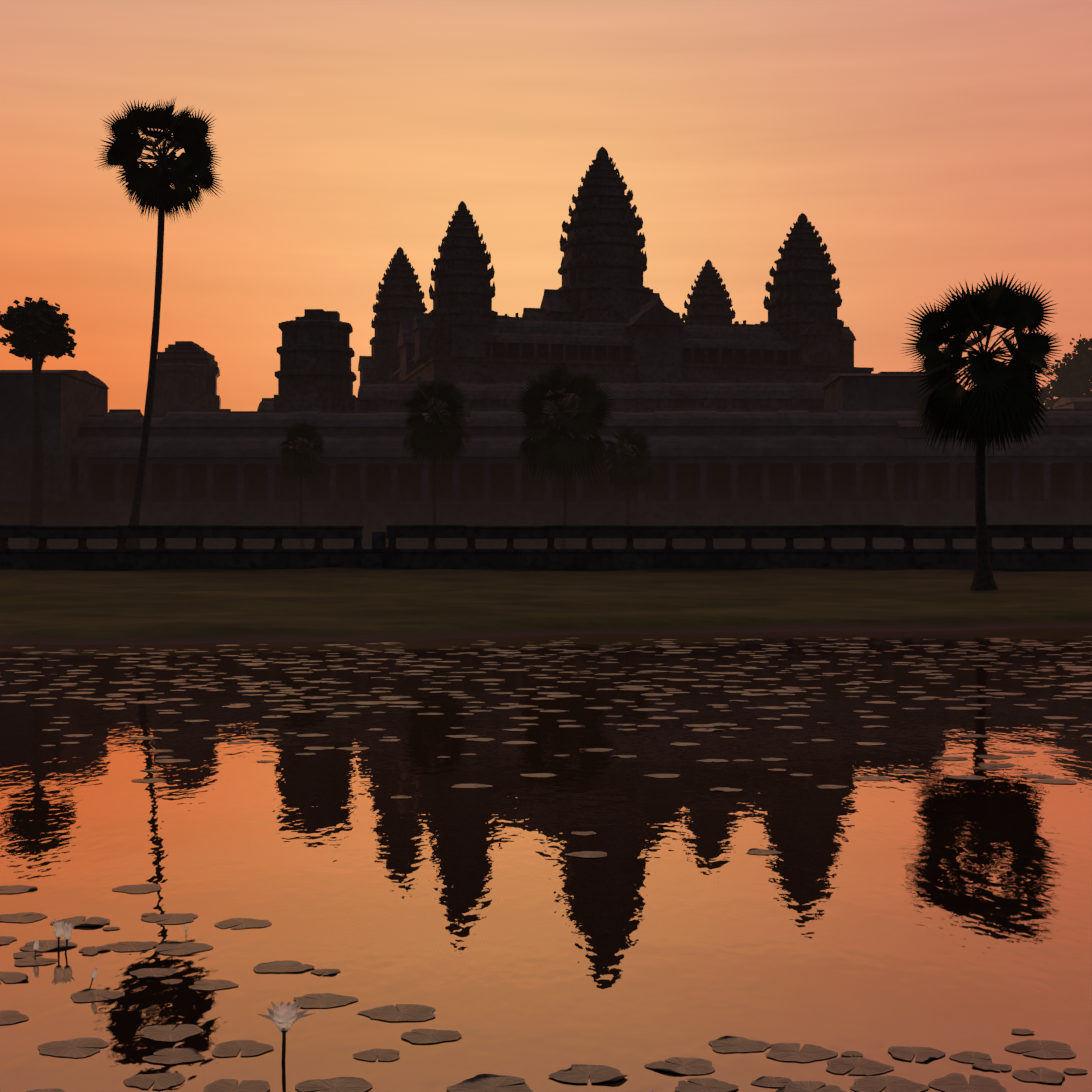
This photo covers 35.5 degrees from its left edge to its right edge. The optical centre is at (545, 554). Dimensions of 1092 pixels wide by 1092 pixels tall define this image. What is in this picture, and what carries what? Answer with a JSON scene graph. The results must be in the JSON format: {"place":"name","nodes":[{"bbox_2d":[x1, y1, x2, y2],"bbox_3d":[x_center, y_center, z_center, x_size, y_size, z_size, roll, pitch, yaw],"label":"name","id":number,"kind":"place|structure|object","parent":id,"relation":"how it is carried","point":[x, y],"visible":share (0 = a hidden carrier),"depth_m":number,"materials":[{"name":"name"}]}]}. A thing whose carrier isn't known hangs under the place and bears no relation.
{"place":"outdoors","nodes":[
{"label":"outdoors","id":0,"kind":"place"},
{"bbox_2d":[152,147,873,415],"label":"temple","id":1,"kind":"structure","parent":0,"point":[603,312],"depth_m":234.30,"materials":[{"name":"stone"}]},
{"bbox_2d":[0,627,1091,1091],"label":"pond water","id":2,"kind":"structure","parent":0,"point":[502,931],"depth_m":11.88,"materials":[{"name":"orange liquid"}]},
{"bbox_2d":[33,918,653,1091],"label":"water lily","id":3,"kind":"object","parent":2,"relation":"in","point":[285,1016],"depth_m":7.16,"materials":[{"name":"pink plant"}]},
{"bbox_2d":[0,636,1091,1091],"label":"water lily pads","id":4,"kind":"object","parent":2,"relation":"on","point":[572,1072],"visible":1,"depth_m":8.70,"materials":[{"name":"plant"}]},
{"bbox_2d":[0,567,1091,645],"bbox_3d":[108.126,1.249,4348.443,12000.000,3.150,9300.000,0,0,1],"label":"ground","id":5,"kind":"structure","parent":0,"point":[179,606],"depth_m":54.95,"materials":[{"name":"green plant"}]},
{"bbox_2d":[0,297,76,548],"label":"tree","id":6,"kind":"object","parent":5,"relation":"on","point":[33,319],"depth_m":150.34,"materials":[{"name":"plant"}]},
{"bbox_2d":[95,95,223,548],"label":"sugar palm","id":7,"kind":"object","parent":5,"relation":"on","point":[181,185],"depth_m":119.44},
{"bbox_2d":[278,420,325,548],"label":"sugar palm","id":8,"kind":"object","parent":5,"relation":"on","point":[293,463],"depth_m":155.81,"materials":[{"name":"plant"}]},
{"bbox_2d":[401,378,473,548],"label":"sugar palm","id":9,"kind":"object","parent":5,"relation":"on","point":[422,439],"depth_m":149.11,"materials":[{"name":"plant"}]},
{"bbox_2d":[0,370,1091,548],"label":"gallery wall","id":10,"kind":"structure","parent":5,"relation":"on","point":[854,452],"depth_m":165.45,"materials":[{"name":"stone"}]},
{"bbox_2d":[0,525,1091,569],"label":"balustrade","id":11,"kind":"object","parent":5,"relation":"on","point":[1027,556],"visible":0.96,"depth_m":99.78,"materials":[{"name":"stone"}]},
{"bbox_2d":[514,361,616,548],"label":"sugar palm","id":12,"kind":"object","parent":5,"relation":"on","point":[565,455],"depth_m":144.73,"materials":[{"name":"plant"}]},
{"bbox_2d":[257,376,936,414],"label":"angkor wat galleries","id":13,"kind":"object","parent":5,"relation":"on","point":[643,394],"visible":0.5,"depth_m":205.07,"materials":[{"name":"stone"}]},
{"bbox_2d":[602,426,653,548],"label":"sugar palm","id":14,"kind":"object","parent":5,"relation":"on","point":[636,471],"depth_m":156.83,"materials":[{"name":"plant"}]},
{"bbox_2d":[900,271,1064,590],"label":"sugar palm","id":15,"kind":"object","parent":5,"relation":"on","point":[997,400],"depth_m":66.76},
{"bbox_2d":[1036,386,1055,408],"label":"tree","id":16,"kind":"object","parent":5,"relation":"on","point":[1048,405],"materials":[{"name":"plant"}]},
{"bbox_2d":[1041,334,1091,403],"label":"tree","id":17,"kind":"object","parent":5,"relation":"on","point":[1077,367],"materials":[{"name":"plant"}]},
{"bbox_2d":[0,0,1091,415],"label":"sky","id":18,"kind":"structure","parent":0,"point":[929,145],"materials":[{"name":"orange"}]},
{"bbox_2d":[1052,397,1091,408],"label":"roof","id":19,"kind":"structure","parent":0,"point":[1074,403],"depth_m":296.95,"materials":[{"name":"brown stone"}]}
]}

